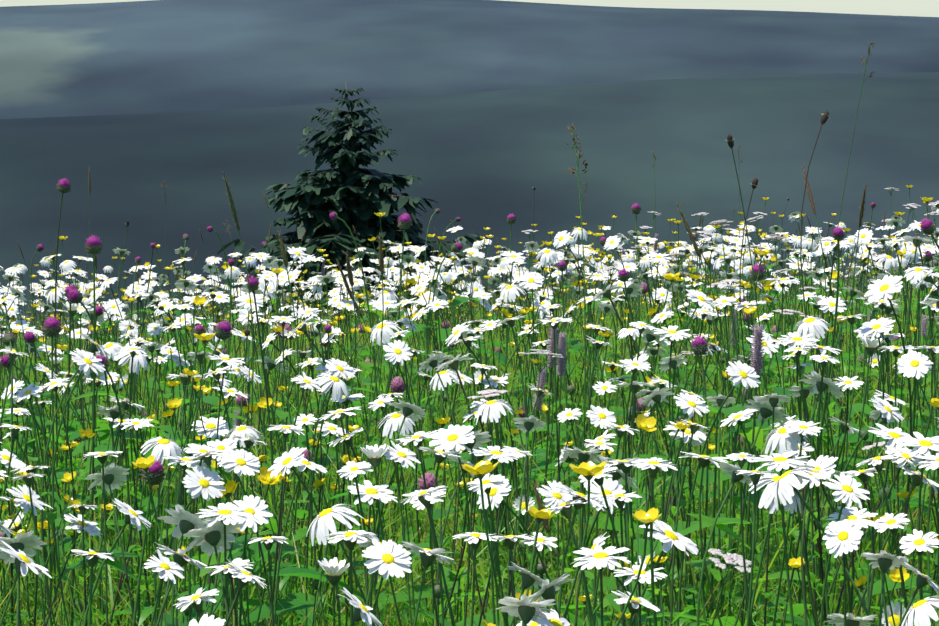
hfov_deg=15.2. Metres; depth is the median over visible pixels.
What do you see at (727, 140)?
ribwort plantain plant
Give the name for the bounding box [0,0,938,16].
sky
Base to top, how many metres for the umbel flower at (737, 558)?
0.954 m
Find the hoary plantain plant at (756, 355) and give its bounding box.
[54,233,927,625]
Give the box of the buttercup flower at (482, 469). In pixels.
[0,185,938,625]
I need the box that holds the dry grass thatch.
[1,347,937,625]
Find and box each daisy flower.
[0,203,938,625]
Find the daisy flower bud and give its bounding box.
[0,262,929,625]
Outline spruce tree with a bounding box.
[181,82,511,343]
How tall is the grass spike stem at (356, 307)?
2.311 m
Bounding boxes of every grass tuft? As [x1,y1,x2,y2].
[0,249,938,625]
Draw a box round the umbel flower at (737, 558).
[450,188,938,625]
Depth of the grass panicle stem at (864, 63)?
3.89 m
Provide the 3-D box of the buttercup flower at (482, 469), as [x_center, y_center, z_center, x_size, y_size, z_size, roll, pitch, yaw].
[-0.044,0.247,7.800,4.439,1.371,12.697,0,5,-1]
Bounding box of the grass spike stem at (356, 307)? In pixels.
[0,165,938,625]
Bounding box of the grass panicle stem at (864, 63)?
[36,41,930,616]
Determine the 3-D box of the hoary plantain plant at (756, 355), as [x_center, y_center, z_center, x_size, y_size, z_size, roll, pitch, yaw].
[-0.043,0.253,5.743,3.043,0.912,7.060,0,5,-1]
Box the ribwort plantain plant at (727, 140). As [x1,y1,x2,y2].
[17,110,863,625]
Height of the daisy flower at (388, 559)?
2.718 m
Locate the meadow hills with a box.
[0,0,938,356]
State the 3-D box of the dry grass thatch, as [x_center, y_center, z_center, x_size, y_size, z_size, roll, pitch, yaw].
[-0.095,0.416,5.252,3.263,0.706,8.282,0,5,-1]
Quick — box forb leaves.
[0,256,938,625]
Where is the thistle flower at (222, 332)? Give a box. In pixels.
[0,178,938,625]
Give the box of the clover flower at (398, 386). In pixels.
[0,282,900,625]
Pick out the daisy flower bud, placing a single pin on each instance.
(540, 566)

